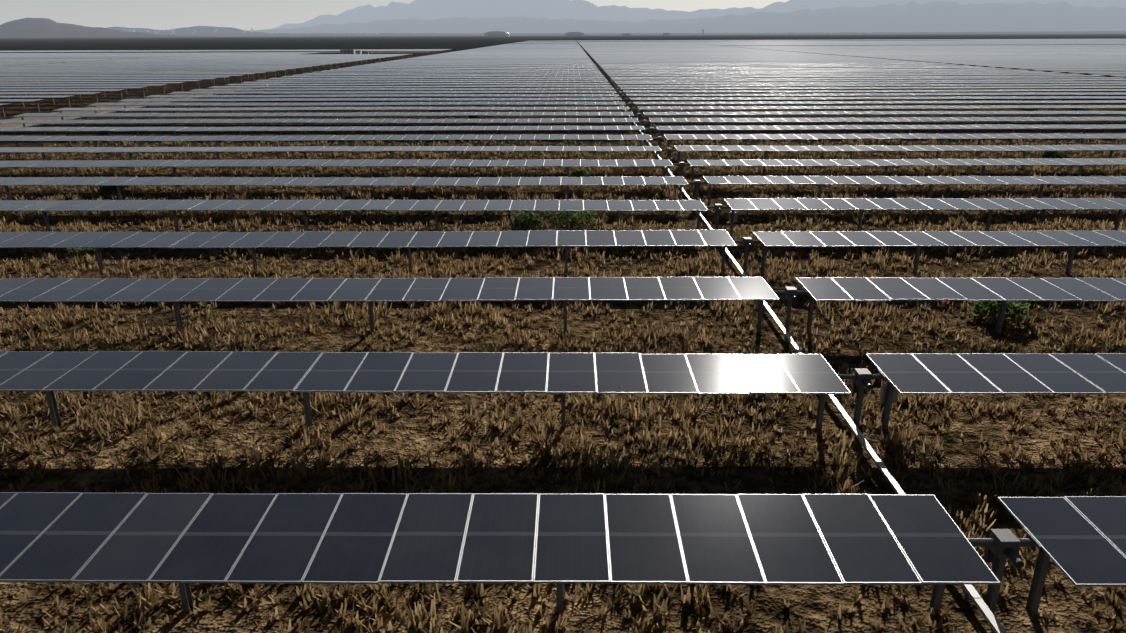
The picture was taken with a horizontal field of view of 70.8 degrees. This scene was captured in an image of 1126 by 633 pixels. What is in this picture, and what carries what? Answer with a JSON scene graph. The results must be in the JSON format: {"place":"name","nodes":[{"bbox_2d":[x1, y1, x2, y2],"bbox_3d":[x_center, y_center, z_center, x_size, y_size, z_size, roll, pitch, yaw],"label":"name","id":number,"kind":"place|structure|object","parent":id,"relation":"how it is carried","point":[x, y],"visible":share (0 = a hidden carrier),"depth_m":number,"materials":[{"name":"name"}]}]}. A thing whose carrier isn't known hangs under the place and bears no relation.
{"place":"outdoors","nodes":[
{"label":"outdoors","id":0,"kind":"place"},
{"bbox_2d":[0,52,292,126],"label":"service road","id":1,"kind":"structure","parent":0,"point":[30,118],"depth_m":101.37,"materials":[{"name":"brown soil"}]},
{"bbox_2d":[108,26,264,33],"bbox_3d":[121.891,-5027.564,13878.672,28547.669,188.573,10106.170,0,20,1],"label":"hills","id":2,"kind":"structure","parent":0,"point":[206,30],"depth_m":13767.67,"materials":[{"name":"grey stone"}]},
{"bbox_2d":[0,0,788,30],"label":"sky","id":3,"kind":"structure","parent":0,"point":[150,14],"materials":[{"name":"white"}]},
{"bbox_2d":[0,33,1125,632],"bbox_3d":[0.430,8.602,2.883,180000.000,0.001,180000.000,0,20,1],"label":"ground","id":4,"kind":"structure","parent":0,"point":[406,435],"depth_m":24.30,"materials":[{"name":"brown soil"}]},
{"bbox_2d":[66,248,111,258],"bbox_3d":[-20.883,-2.958,34.751,1.759,0.580,1.883,7,21,18],"label":"shrub","id":5,"kind":"object","parent":4,"relation":"on","point":[82,251],"visible":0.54,"depth_m":34.29,"materials":[{"name":"green plant"}]},
{"bbox_2d":[99,126,116,134],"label":"shrub","id":6,"kind":"object","parent":4,"relation":"on","point":[106,132],"visible":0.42,"depth_m":77.54,"materials":[{"name":"green plant"}]},
{"bbox_2d":[97,186,128,193],"bbox_3d":[-27.397,-7.899,48.195,1.801,0.909,1.801,0,20,1],"label":"shrub","id":7,"kind":"object","parent":4,"relation":"on","point":[108,189],"visible":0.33,"depth_m":47.77,"materials":[{"name":"green plant"}]},
{"bbox_2d":[340,49,368,53],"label":"inverter station","id":8,"kind":"object","parent":4,"relation":"on","point":[348,51],"visible":0.71,"depth_m":352.53,"materials":[{"name":"white paint"}]},
{"bbox_2d":[375,248,407,255],"bbox_3d":[-7.530,-3.101,34.913,1.480,0.650,1.556,0,20,1],"label":"shrub","id":9,"kind":"object","parent":4,"relation":"on","point":[386,251],"visible":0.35,"depth_m":34.47,"materials":[{"name":"green plant"}]},
{"bbox_2d":[467,116,478,118],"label":"shrub","id":10,"kind":"object","parent":4,"relation":"on","point":[474,117],"visible":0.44,"depth_m":89.84,"materials":[{"name":"green plant"}]},
{"bbox_2d":[484,31,509,35],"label":"hangar","id":11,"kind":"structure","parent":4,"relation":"on","point":[496,33],"depth_m":4839.66,"materials":[{"name":"grey paint"}]},
{"bbox_2d":[16,80,1006,632],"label":"shaft","id":12,"kind":"object","parent":4,"relation":"on","point":[974,594],"visible":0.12,"depth_m":18.21,"materials":[{"name":"grey metal"}]},
{"bbox_2d":[507,211,543,229],"bbox_3d":[-1.832,-4.780,39.213,1.802,0.891,1.766,-10,22,-25],"label":"bush","id":13,"kind":"object","parent":4,"relation":"on","point":[530,219],"visible":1,"depth_m":38.92,"materials":[{"name":"green plant"}]},
{"bbox_2d":[0,139,1125,632],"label":"dry grass tufts","id":14,"kind":"object","parent":4,"relation":"on","point":[904,441],"visible":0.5,"depth_m":24.60,"materials":[{"name":"brown plant"}]},
{"bbox_2d":[0,39,1125,117],"bbox_3d":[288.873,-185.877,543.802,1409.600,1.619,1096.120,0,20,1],"label":"solar panels","id":15,"kind":"object","parent":4,"relation":"on","point":[1047,55],"visible":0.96,"depth_m":282.89,"materials":[{"name":"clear glass"}]},
{"bbox_2d":[4,64,1125,614],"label":"support posts","id":16,"kind":"object","parent":4,"relation":"on","point":[1000,546],"visible":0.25,"depth_m":25.30,"materials":[{"name":"grey metal"}]},
{"bbox_2d":[0,62,1125,586],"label":"solar panels","id":17,"kind":"object","parent":16,"relation":"on","point":[508,538],"visible":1,"depth_m":19.78,"materials":[{"name":"blue glass"}]},
{"bbox_2d":[541,211,598,229],"bbox_3d":[0.344,-5.023,39.379,2.921,1.226,3.035,0,20,1],"label":"bush","id":18,"kind":"object","parent":4,"relation":"on","point":[578,216],"visible":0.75,"depth_m":38.90,"materials":[{"name":"green plant"}]},
{"bbox_2d":[565,32,583,35],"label":"hangar","id":19,"kind":"structure","parent":4,"relation":"on","point":[574,34],"depth_m":5236.34,"materials":[{"name":"grey paint"}]},
{"bbox_2d":[569,168,588,177],"bbox_3d":[1.052,-9.510,52.695,1.410,0.735,1.440,0,20,1],"label":"shrub","id":20,"kind":"object","parent":4,"relation":"on","point":[576,172],"visible":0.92,"depth_m":52.38,"materials":[{"name":"green plant"}]},
{"bbox_2d":[620,33,631,35],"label":"hangar","id":21,"kind":"structure","parent":4,"relation":"on","point":[626,34],"depth_m":5049.20,"materials":[{"name":"grey paint"}]},
{"bbox_2d":[965,301,1033,324],"bbox_3d":[14.575,-0.325,26.425,2.165,0.971,2.012,0,20,1],"label":"bush","id":22,"kind":"object","parent":4,"relation":"on","point":[990,307],"visible":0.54,"depth_m":26.09,"materials":[{"name":"green plant"}]},
{"bbox_2d":[991,350,1018,353],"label":"shrub","id":23,"kind":"object","parent":4,"relation":"on","point":[1003,351],"visible":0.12,"depth_m":22.51,"materials":[{"name":"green plant"}]},
{"bbox_2d":[997,121,1015,124],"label":"shrub","id":24,"kind":"object","parent":4,"relation":"on","point":[1007,122],"visible":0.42,"depth_m":82.76,"materials":[{"name":"green plant"}]},
{"bbox_2d":[1039,151,1067,157],"bbox_3d":[36.983,-12.113,59.681,1.989,0.723,1.916,0,20,1],"label":"shrub","id":25,"kind":"object","parent":4,"relation":"on","point":[1051,154],"visible":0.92,"depth_m":59.38,"materials":[{"name":"green plant"}]},
{"bbox_2d":[0,18,1125,37],"bbox_3d":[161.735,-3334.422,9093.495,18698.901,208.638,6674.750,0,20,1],"label":"hills","id":26,"kind":"structure","parent":0,"point":[31,27],"depth_m":8088.38,"materials":[{"name":"grey stone"}]},
{"bbox_2d":[158,31,1125,35],"bbox_3d":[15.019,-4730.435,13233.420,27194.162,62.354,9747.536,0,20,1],"label":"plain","id":27,"kind":"structure","parent":0,"point":[428,34],"depth_m":13061.75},
{"bbox_2d":[252,1,1125,32],"bbox_3d":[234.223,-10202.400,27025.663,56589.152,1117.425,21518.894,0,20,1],"label":"mountains","id":28,"kind":"structure","parent":0,"point":[939,16],"depth_m":26356.68,"materials":[{"name":"grey stone"}]},
{"bbox_2d":[273,0,1125,28],"bbox_3d":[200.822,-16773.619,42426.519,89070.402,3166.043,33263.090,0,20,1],"label":"mountains","id":29,"kind":"structure","parent":0,"point":[536,9],"depth_m":44653.42,"materials":[{"name":"grey stone"}]}
]}

